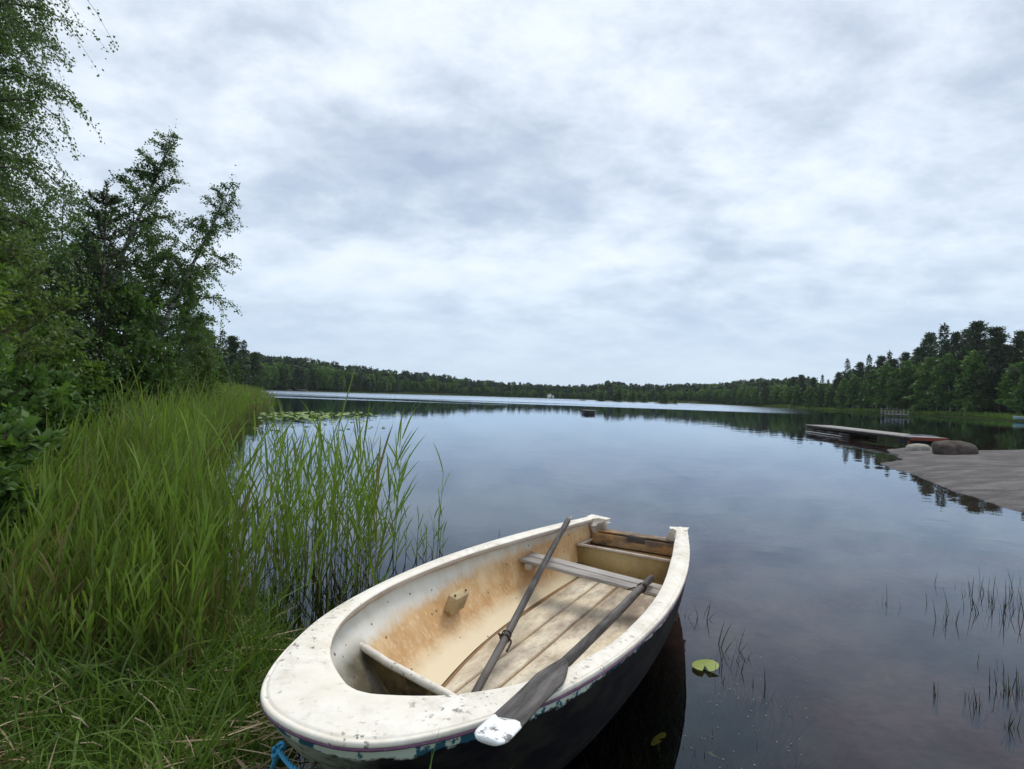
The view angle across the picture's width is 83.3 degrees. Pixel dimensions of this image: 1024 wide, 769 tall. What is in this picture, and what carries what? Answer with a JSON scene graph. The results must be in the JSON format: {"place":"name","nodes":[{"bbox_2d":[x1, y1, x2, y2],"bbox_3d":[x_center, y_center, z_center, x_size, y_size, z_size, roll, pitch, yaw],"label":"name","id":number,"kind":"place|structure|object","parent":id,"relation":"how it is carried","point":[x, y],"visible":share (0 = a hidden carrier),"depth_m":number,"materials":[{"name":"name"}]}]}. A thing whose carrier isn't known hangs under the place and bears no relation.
{"place":"outdoors","nodes":[
{"label":"outdoors","id":0,"kind":"place"},
{"bbox_2d":[0,369,1023,768],"bbox_3d":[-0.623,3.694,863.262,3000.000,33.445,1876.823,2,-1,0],"label":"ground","id":1,"kind":"structure","parent":0,"point":[802,577],"depth_m":5.25,"materials":[{"name":"liquid"}]},
{"bbox_2d":[0,262,36,371],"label":"shrub","id":2,"kind":"object","parent":1,"relation":"on","point":[4,312],"visible":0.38,"depth_m":6.31,"materials":[{"name":"green plant"}]},
{"bbox_2d":[0,338,68,468],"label":"shrub","id":3,"kind":"object","parent":1,"relation":"on","point":[13,405],"visible":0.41,"depth_m":4.49,"materials":[{"name":"green plant"}]},
{"bbox_2d":[0,409,71,571],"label":"shrub","id":4,"kind":"object","parent":1,"relation":"on","point":[13,437],"visible":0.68,"depth_m":3.33,"materials":[{"name":"green plant"}]},
{"bbox_2d":[0,0,77,365],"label":"birch tree","id":5,"kind":"object","parent":1,"relation":"on","point":[37,127],"visible":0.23,"depth_m":11.77,"materials":[{"name":"green plant"}]},
{"bbox_2d":[0,203,90,363],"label":"alder tree","id":6,"kind":"object","parent":1,"relation":"on","point":[58,237],"visible":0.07,"depth_m":11.43,"materials":[{"name":"green plant"}]},
{"bbox_2d":[0,215,92,431],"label":"shrub","id":7,"kind":"object","parent":1,"relation":"on","point":[21,259],"visible":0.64,"depth_m":7.51,"materials":[{"name":"green plant"}]},
{"bbox_2d":[0,367,96,490],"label":"shrub","id":8,"kind":"object","parent":1,"relation":"on","point":[53,409],"visible":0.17,"depth_m":4.94,"materials":[{"name":"green plant"}]},
{"bbox_2d":[13,316,93,392],"bbox_3d":[-7.165,0.130,8.945,1.692,2.404,1.605,2,-1,0],"label":"shrub","id":9,"kind":"object","parent":1,"relation":"on","point":[58,360],"visible":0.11,"depth_m":8.87,"materials":[{"name":"green plant"}]},
{"bbox_2d":[23,349,103,436],"bbox_3d":[-5.420,0.363,6.681,1.139,1.586,1.438,2,-1,13],"label":"shrub","id":10,"kind":"object","parent":1,"relation":"on","point":[54,377],"visible":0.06,"depth_m":6.69,"materials":[{"name":"green plant"}]},
{"bbox_2d":[35,179,94,341],"bbox_3d":[-14.851,-2.993,19.127,3.668,7.514,3.469,1,-1,43],"label":"alder tree","id":11,"kind":"object","parent":1,"relation":"on","point":[72,217],"visible":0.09,"depth_m":18.81,"materials":[{"name":"green plant"}]},
{"bbox_2d":[0,0,145,384],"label":"birch tree","id":12,"kind":"object","parent":1,"relation":"on","point":[10,23],"visible":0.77,"depth_m":9.83,"materials":[{"name":"green plant"}]},
{"bbox_2d":[57,231,130,384],"bbox_3d":[-11.182,-1.533,15.084,2.773,4.846,2.638,3,-1,-44],"label":"alder tree","id":13,"kind":"object","parent":1,"relation":"on","point":[69,247],"visible":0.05,"depth_m":14.72,"materials":[{"name":"green plant"}]},
{"bbox_2d":[61,357,127,408],"bbox_3d":[-7.231,0.348,9.571,1.664,1.678,1.379,2,-1,0],"label":"shrub","id":14,"kind":"object","parent":1,"relation":"on","point":[99,379],"visible":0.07,"depth_m":9.49,"materials":[{"name":"green plant"}]},
{"bbox_2d":[51,179,144,373],"bbox_3d":[-8.315,-1.570,11.626,1.634,5.214,1.603,2,-1,0],"label":"spruce tree","id":15,"kind":"object","parent":1,"relation":"on","point":[106,201],"visible":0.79,"depth_m":11.55,"materials":[{"name":"green plant"}]},
{"bbox_2d":[79,373,134,428],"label":"shrub","id":16,"kind":"object","parent":1,"relation":"on","point":[98,393],"visible":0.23,"depth_m":8.40,"materials":[{"name":"green plant"}]},
{"bbox_2d":[42,119,198,361],"bbox_3d":[-9.171,-2.610,13.071,3.384,7.173,3.549,2,-1,0],"label":"birch tree","id":17,"kind":"object","parent":1,"relation":"on","point":[145,226],"visible":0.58,"depth_m":13.12,"materials":[{"name":"green plant"}]},
{"bbox_2d":[61,273,190,410],"bbox_3d":[-8.065,-0.611,11.829,2.236,3.410,2.228,2,-1,0],"label":"shrub","id":18,"kind":"object","parent":1,"relation":"on","point":[136,341],"visible":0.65,"depth_m":11.76,"materials":[{"name":"green plant"}]},
{"bbox_2d":[112,354,172,414],"bbox_3d":[-7.963,0.215,12.182,1.371,1.852,1.676,1,-1,40],"label":"shrub","id":19,"kind":"object","parent":1,"relation":"on","point":[149,371],"visible":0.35,"depth_m":12.03,"materials":[{"name":"green plant"}]},
{"bbox_2d":[0,357,284,690],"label":"reeds","id":20,"kind":"object","parent":1,"relation":"on","point":[181,547],"visible":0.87,"depth_m":2.87,"materials":[{"name":"green plant"}]},
{"bbox_2d":[103,232,197,387],"bbox_3d":[-10.817,-1.716,16.992,2.722,5.540,3.282,3,-1,-30],"label":"alder tree","id":21,"kind":"object","parent":1,"relation":"on","point":[169,302],"visible":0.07,"depth_m":17.00,"materials":[{"name":"green plant"}]},
{"bbox_2d":[0,540,310,768],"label":"dry litter","id":22,"kind":"object","parent":1,"relation":"on","point":[241,762],"visible":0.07,"depth_m":2.04,"materials":[{"name":"plant"}]},
{"bbox_2d":[83,165,246,398],"bbox_3d":[-8.047,-2.107,13.753,3.300,6.466,3.415,2,-1,0],"label":"birch tree","id":23,"kind":"object","parent":1,"relation":"on","point":[185,286],"visible":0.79,"depth_m":13.59,"materials":[{"name":"green plant"}]},
{"bbox_2d":[147,349,200,408],"bbox_3d":[-8.221,0.267,13.331,1.667,2.257,1.555,1,-1,28],"label":"shrub","id":24,"kind":"object","parent":1,"relation":"on","point":[165,358],"visible":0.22,"depth_m":13.41,"materials":[{"name":"green plant"}]},
{"bbox_2d":[154,267,230,404],"bbox_3d":[-10.653,-1.377,19.082,2.698,5.106,2.681,2,-1,0],"label":"alder tree","id":25,"kind":"object","parent":1,"relation":"on","point":[183,350],"visible":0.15,"depth_m":18.90,"materials":[{"name":"green plant"}]},
{"bbox_2d":[171,334,229,424],"bbox_3d":[-9.791,-0.105,17.447,2.041,3.007,2.146,1,-1,44],"label":"shrub","id":26,"kind":"object","parent":1,"relation":"on","point":[201,351],"visible":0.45,"depth_m":17.39,"materials":[{"name":"green plant"}]},
{"bbox_2d":[208,329,232,372],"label":"pine tree","id":27,"kind":"object","parent":1,"relation":"on","point":[216,350],"visible":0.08,"depth_m":62.10,"materials":[{"name":"green plant"}]},
{"bbox_2d":[213,362,234,387],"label":"shrub","id":28,"kind":"object","parent":1,"relation":"on","point":[224,371],"visible":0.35,"depth_m":51.75,"materials":[{"name":"green plant"}]},
{"bbox_2d":[218,329,233,382],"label":"spruce tree","id":29,"kind":"object","parent":1,"relation":"on","point":[224,340],"visible":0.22,"depth_m":66.05,"materials":[{"name":"green plant"}]},
{"bbox_2d":[222,335,248,381],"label":"pine tree","id":30,"kind":"object","parent":1,"relation":"on","point":[233,347],"visible":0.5,"depth_m":73.92,"materials":[{"name":"green plant"}]},
{"bbox_2d":[230,361,243,385],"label":"alder tree","id":31,"kind":"object","parent":1,"relation":"on","point":[236,371],"visible":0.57,"depth_m":71.97,"materials":[{"name":"green plant"}]},
{"bbox_2d":[233,340,251,386],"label":"spruce tree","id":32,"kind":"object","parent":1,"relation":"on","point":[246,380],"visible":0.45,"depth_m":80.02,"materials":[{"name":"green plant"}]},
{"bbox_2d":[244,351,264,385],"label":"pine tree","id":33,"kind":"object","parent":1,"relation":"on","point":[254,360],"visible":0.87,"depth_m":90.57,"materials":[{"name":"green plant"}]},
{"bbox_2d":[0,477,512,768],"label":"grass","id":34,"kind":"structure","parent":1,"relation":"on","point":[112,688],"depth_m":2.16,"materials":[{"name":"green plant"}]},
{"bbox_2d":[236,349,817,404],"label":"forest","id":35,"kind":"object","parent":1,"relation":"on","point":[267,359],"visible":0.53,"depth_m":285.16,"materials":[{"name":"green plant"}]},
{"bbox_2d":[584,653,821,768],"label":"underwater weeds","id":36,"kind":"object","parent":1,"relation":"on","point":[675,740],"visible":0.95,"depth_m":2.55,"materials":[{"name":"plant"}]},
{"bbox_2d":[790,385,803,405],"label":"birch tree","id":37,"kind":"object","parent":1,"relation":"on","point":[796,398],"visible":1,"depth_m":189.34,"materials":[{"name":"green plant"}]},
{"bbox_2d":[800,385,815,406],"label":"alder tree","id":38,"kind":"object","parent":1,"relation":"on","point":[809,396],"visible":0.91,"depth_m":182.13,"materials":[{"name":"green plant"}]},
{"bbox_2d":[812,383,826,407],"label":"birch tree","id":39,"kind":"object","parent":1,"relation":"on","point":[821,394],"visible":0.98,"depth_m":177.03,"materials":[{"name":"green plant"}]},
{"bbox_2d":[823,386,836,406],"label":"birch tree","id":40,"kind":"object","parent":1,"relation":"on","point":[829,399],"visible":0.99,"depth_m":172.87,"materials":[{"name":"green plant"}]},
{"bbox_2d":[828,372,841,404],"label":"pine tree","id":41,"kind":"object","parent":1,"relation":"on","point":[837,380],"visible":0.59,"depth_m":175.31,"materials":[{"name":"green plant"}]},
{"bbox_2d":[833,378,850,408],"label":"alder tree","id":42,"kind":"object","parent":1,"relation":"on","point":[838,395],"visible":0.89,"depth_m":163.58,"materials":[{"name":"green plant"}]},
{"bbox_2d":[840,359,851,406],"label":"spruce tree","id":43,"kind":"object","parent":1,"relation":"on","point":[846,368],"visible":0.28,"depth_m":167.75,"materials":[{"name":"green plant"}]},
{"bbox_2d":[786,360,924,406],"bbox_3d":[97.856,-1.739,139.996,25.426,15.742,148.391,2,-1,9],"label":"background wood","id":44,"kind":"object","parent":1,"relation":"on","point":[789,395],"visible":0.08,"depth_m":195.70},
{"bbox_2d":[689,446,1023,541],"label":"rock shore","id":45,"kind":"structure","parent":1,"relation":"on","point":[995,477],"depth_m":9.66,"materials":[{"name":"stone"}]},
{"bbox_2d":[897,434,936,444],"bbox_3d":[14.722,1.963,20.791,1.334,0.335,1.024,1,-1,30],"label":"rock","id":46,"kind":"object","parent":45,"relation":"on","point":[915,442],"visible":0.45,"depth_m":20.49,"materials":[{"name":"stone"}]},
{"bbox_2d":[905,443,929,450],"bbox_3d":[12.256,1.908,17.395,0.676,0.244,0.479,2,-1,-20],"label":"stone","id":47,"kind":"object","parent":45,"relation":"on","point":[917,447],"visible":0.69,"depth_m":17.21,"materials":[{"name":"grey stone"}]},
{"bbox_2d":[931,440,978,454],"bbox_3d":[12.121,1.727,15.782,1.031,0.386,0.697,2,-1,8],"label":"boulder","id":48,"kind":"object","parent":45,"relation":"on","point":[947,447],"visible":0.89,"depth_m":15.53,"materials":[{"name":"grey stone"}]},
{"bbox_2d":[851,361,865,390],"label":"pine tree","id":49,"kind":"object","parent":1,"relation":"on","point":[858,372],"visible":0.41,"depth_m":163.19,"materials":[{"name":"green plant"}]},
{"bbox_2d":[853,380,871,407],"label":"birch tree","id":50,"kind":"object","parent":1,"relation":"on","point":[861,397],"visible":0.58,"depth_m":149.86,"materials":[{"name":"green plant"}]},
{"bbox_2d":[859,354,874,408],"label":"spruce tree","id":51,"kind":"object","parent":1,"relation":"on","point":[869,359],"visible":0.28,"depth_m":153.35,"materials":[{"name":"green plant"}]},
{"bbox_2d":[862,369,885,408],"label":"birch tree","id":52,"kind":"object","parent":1,"relation":"on","point":[873,381],"visible":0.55,"depth_m":144.21,"materials":[{"name":"green plant"}]},
{"bbox_2d":[864,355,887,407],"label":"pine tree","id":53,"kind":"object","parent":1,"relation":"on","point":[879,362],"visible":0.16,"depth_m":148.31,"materials":[{"name":"green plant"}]},
{"bbox_2d":[869,362,899,408],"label":"birch tree","id":54,"kind":"object","parent":1,"relation":"on","point":[883,371],"visible":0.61,"depth_m":137.69,"materials":[{"name":"green plant"}]},
{"bbox_2d":[883,367,911,409],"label":"alder tree","id":55,"kind":"object","parent":1,"relation":"on","point":[893,384],"visible":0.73,"depth_m":132.33,"materials":[{"name":"green plant"}]},
{"bbox_2d":[897,352,910,372],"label":"pine tree","id":56,"kind":"object","parent":1,"relation":"on","point":[905,356],"visible":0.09,"depth_m":139.80,"materials":[{"name":"green plant"}]},
{"bbox_2d":[787,404,1023,418],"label":"shore grass","id":57,"kind":"structure","parent":1,"relation":"on","point":[988,414],"depth_m":112.24,"materials":[{"name":"green plant"}]},
{"bbox_2d":[894,359,918,407],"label":"birch tree","id":58,"kind":"object","parent":1,"relation":"on","point":[907,369],"visible":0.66,"depth_m":129.35,"materials":[{"name":"green plant"}]},
{"bbox_2d":[799,343,1023,399],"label":"background wood","id":59,"kind":"object","parent":1,"relation":"on","point":[815,391],"visible":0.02,"depth_m":180.60,"materials":[{"name":"green plant"}]},
{"bbox_2d":[800,345,1023,410],"bbox_3d":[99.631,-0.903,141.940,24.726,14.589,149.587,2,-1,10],"label":"background wood","id":60,"kind":"object","parent":1,"relation":"on","point":[1006,389],"visible":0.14,"depth_m":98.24,"materials":[{"name":"green plant"}]},
{"bbox_2d":[910,347,929,408],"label":"pine tree","id":61,"kind":"object","parent":1,"relation":"on","point":[916,350],"visible":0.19,"depth_m":132.97,"materials":[{"name":"green plant"}]},
{"bbox_2d":[903,357,941,411],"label":"alder tree","id":62,"kind":"object","parent":1,"relation":"on","point":[923,373],"visible":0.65,"depth_m":122.16,"materials":[{"name":"green plant"}]},
{"bbox_2d":[907,332,938,387],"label":"pine tree","id":63,"kind":"object","parent":1,"relation":"on","point":[924,343],"visible":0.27,"depth_m":131.75,"materials":[{"name":"green plant"}]},
{"bbox_2d":[920,332,938,408],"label":"spruce tree","id":64,"kind":"object","parent":1,"relation":"on","point":[930,349],"visible":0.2,"depth_m":125.63,"materials":[{"name":"green plant"}]},
{"bbox_2d":[919,363,951,411],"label":"birch tree","id":65,"kind":"object","parent":1,"relation":"on","point":[929,395],"visible":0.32,"depth_m":118.97,"materials":[{"name":"green plant"}]},
{"bbox_2d":[932,322,951,410],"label":"spruce tree","id":66,"kind":"object","parent":1,"relation":"on","point":[944,345],"visible":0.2,"depth_m":121.63,"materials":[{"name":"green plant"}]},
{"bbox_2d":[926,352,962,410],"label":"birch tree","id":67,"kind":"object","parent":1,"relation":"on","point":[946,373],"visible":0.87,"depth_m":111.95,"materials":[{"name":"green plant"}]},
{"bbox_2d":[945,331,963,408],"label":"pine tree","id":68,"kind":"object","parent":1,"relation":"on","point":[955,338],"visible":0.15,"depth_m":118.20,"materials":[{"name":"green plant"}]},
{"bbox_2d":[941,343,968,378],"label":"pine tree","id":69,"kind":"object","parent":1,"relation":"on","point":[956,349],"visible":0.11,"depth_m":116.21,"materials":[{"name":"green plant"}]},
{"bbox_2d":[953,328,974,410],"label":"pine tree","id":70,"kind":"object","parent":1,"relation":"on","point":[964,342],"visible":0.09,"depth_m":115.17,"materials":[{"name":"green plant"}]},
{"bbox_2d":[943,350,985,408],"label":"birch tree","id":71,"kind":"object","parent":1,"relation":"on","point":[958,378],"visible":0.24,"depth_m":108.00,"materials":[{"name":"green plant"}]},
{"bbox_2d":[948,320,991,410],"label":"pine tree","id":72,"kind":"object","parent":1,"relation":"on","point":[978,340],"visible":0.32,"depth_m":109.90,"materials":[{"name":"green plant"}]},
{"bbox_2d":[951,349,998,414],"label":"alder tree","id":73,"kind":"object","parent":1,"relation":"on","point":[974,361],"visible":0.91,"depth_m":103.31,"materials":[{"name":"green plant"}]},
{"bbox_2d":[977,326,1016,411],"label":"pine tree","id":74,"kind":"object","parent":1,"relation":"on","point":[996,352],"visible":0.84,"depth_m":100.96,"materials":[{"name":"green plant"}]},
{"bbox_2d":[990,329,1023,386],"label":"pine tree","id":75,"kind":"object","parent":1,"relation":"on","point":[1019,342],"visible":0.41,"depth_m":99.28,"materials":[{"name":"green plant"}]},
{"bbox_2d":[1002,357,1023,414],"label":"birch tree","id":76,"kind":"object","parent":1,"relation":"on","point":[1019,402],"visible":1,"depth_m":87.84,"materials":[{"name":"green plant"}]},
{"bbox_2d":[1002,334,1023,387],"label":"pine tree","id":77,"kind":"object","parent":1,"relation":"on","point":[1014,372],"visible":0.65,"depth_m":93.04,"materials":[{"name":"green plant"}]},
{"bbox_2d":[0,0,1023,386],"label":"sky","id":78,"kind":"structure","parent":0,"point":[549,192],"materials":[{"name":"white"}]},
{"bbox_2d":[227,390,1023,509],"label":"water","id":79,"kind":"structure","parent":0,"point":[765,445],"depth_m":19.96,"materials":[{"name":"blue liquid"}]},
{"bbox_2d":[252,411,399,430],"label":"lily pads","id":80,"kind":"object","parent":79,"relation":"on","point":[304,414],"visible":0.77,"depth_m":27.79,"materials":[{"name":"green plant"}]},
{"bbox_2d":[229,363,449,620],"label":"water reeds","id":81,"kind":"object","parent":79,"relation":"in","point":[286,535],"visible":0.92,"depth_m":4.06,"materials":[{"name":"green plant"}]},
{"bbox_2d":[260,514,689,768],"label":"rowing boat","id":82,"kind":"object","parent":79,"relation":"on","point":[386,674],"visible":0.94,"depth_m":2.50,"materials":[{"name":"paint"}]},
{"bbox_2d":[269,740,299,768],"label":"mooring rope","id":83,"kind":"object","parent":82,"relation":"attached to","point":[278,748],"visible":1,"depth_m":1.73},
{"bbox_2d":[471,516,571,691],"bbox_3d":[0.112,1.137,3.221,0.079,0.049,2.196,2,9,17],"label":"oar","id":84,"kind":"object","parent":82,"relation":"on","point":[505,637],"visible":0.92,"depth_m":2.88,"materials":[{"name":"grey wood"}]},
{"bbox_2d":[475,575,654,745],"bbox_3d":[0.366,1.036,2.435,0.135,0.089,2.212,1,-6,24],"label":"oar","id":85,"kind":"object","parent":82,"relation":"on","point":[509,719],"visible":1,"depth_m":1.72,"materials":[{"name":"grey wood"}]},
{"bbox_2d":[609,401,647,402],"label":"islet","id":86,"kind":"object","parent":79,"relation":"in","point":[626,401],"visible":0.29,"depth_m":231.43,"materials":[{"name":"grey"}]},
{"bbox_2d":[609,388,623,400],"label":"islet bush","id":87,"kind":"object","parent":86,"relation":"on","point":[618,395],"visible":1,"depth_m":231.39,"materials":[{"name":"green plant"}]},
{"bbox_2d":[651,732,665,761],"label":"lily leaf","id":88,"kind":"object","parent":79,"relation":"in","point":[656,740],"visible":0.98,"depth_m":2.34,"materials":[{"name":"green plant"}]},
{"bbox_2d":[677,602,714,637],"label":"sedge clump","id":89,"kind":"object","parent":79,"relation":"in","point":[696,620],"visible":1,"depth_m":3.58,"materials":[{"name":"plant"}]},
{"bbox_2d":[692,659,718,712],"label":"lily leaf","id":90,"kind":"object","parent":79,"relation":"on","point":[709,664],"visible":0.9,"depth_m":2.91,"materials":[{"name":"green plant"}]},
{"bbox_2d":[703,646,745,699],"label":"sedge clump","id":91,"kind":"object","parent":79,"relation":"in","point":[724,677],"visible":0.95,"depth_m":2.89,"materials":[{"name":"plant"}]},
{"bbox_2d":[715,620,751,677],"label":"sedge clump","id":92,"kind":"object","parent":79,"relation":"in","point":[738,657],"visible":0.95,"depth_m":3.13,"materials":[{"name":"plant"}]},
{"bbox_2d":[740,667,765,710],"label":"sedge clump","id":93,"kind":"object","parent":79,"relation":"in","point":[752,691],"visible":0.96,"depth_m":2.74,"materials":[{"name":"plant"}]},
{"bbox_2d":[805,424,948,444],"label":"jetty","id":94,"kind":"object","parent":79,"relation":"in","point":[841,431],"visible":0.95,"depth_m":24.43,"materials":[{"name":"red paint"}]},
{"bbox_2d":[933,683,938,716],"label":"sedge clump","id":95,"kind":"object","parent":79,"relation":"in","point":[935,702],"visible":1,"depth_m":2.73,"materials":[{"name":"plant"}]},
{"bbox_2d":[933,602,959,638],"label":"sedge clump","id":96,"kind":"object","parent":79,"relation":"in","point":[946,623],"visible":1,"depth_m":3.69,"materials":[{"name":"plant"}]},
{"bbox_2d":[933,572,1010,624],"bbox_3d":[3.435,1.512,4.183,0.358,0.258,0.547,2,-1,0],"label":"sedge clump","id":97,"kind":"object","parent":79,"relation":"in","point":[980,596],"visible":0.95,"depth_m":4.22,"materials":[{"name":"leaves"}]},
{"bbox_2d":[925,583,1023,635],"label":"sedge clump","id":98,"kind":"object","parent":79,"relation":"in","point":[1002,619],"visible":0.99,"depth_m":3.83,"materials":[{"name":"grass"},{"name":"plant leaves"}]},
{"bbox_2d":[966,686,992,730],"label":"sedge clump","id":99,"kind":"object","parent":79,"relation":"in","point":[976,716],"visible":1,"depth_m":2.63,"materials":[{"name":"plant"}]},
{"bbox_2d":[988,666,1001,711],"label":"sedge clump","id":100,"kind":"object","parent":79,"relation":"in","point":[990,698],"visible":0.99,"depth_m":2.79,"materials":[{"name":"plant"}]},
{"bbox_2d":[994,665,1022,713],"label":"sedge clump","id":101,"kind":"object","parent":79,"relation":"in","point":[1006,699],"visible":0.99,"depth_m":2.79,"materials":[{"name":"plant"}]},
{"bbox_2d":[1000,712,1021,752],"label":"sedge clump","id":102,"kind":"object","parent":79,"relation":"in","point":[1008,740],"visible":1,"depth_m":2.46,"materials":[{"name":"plant"}]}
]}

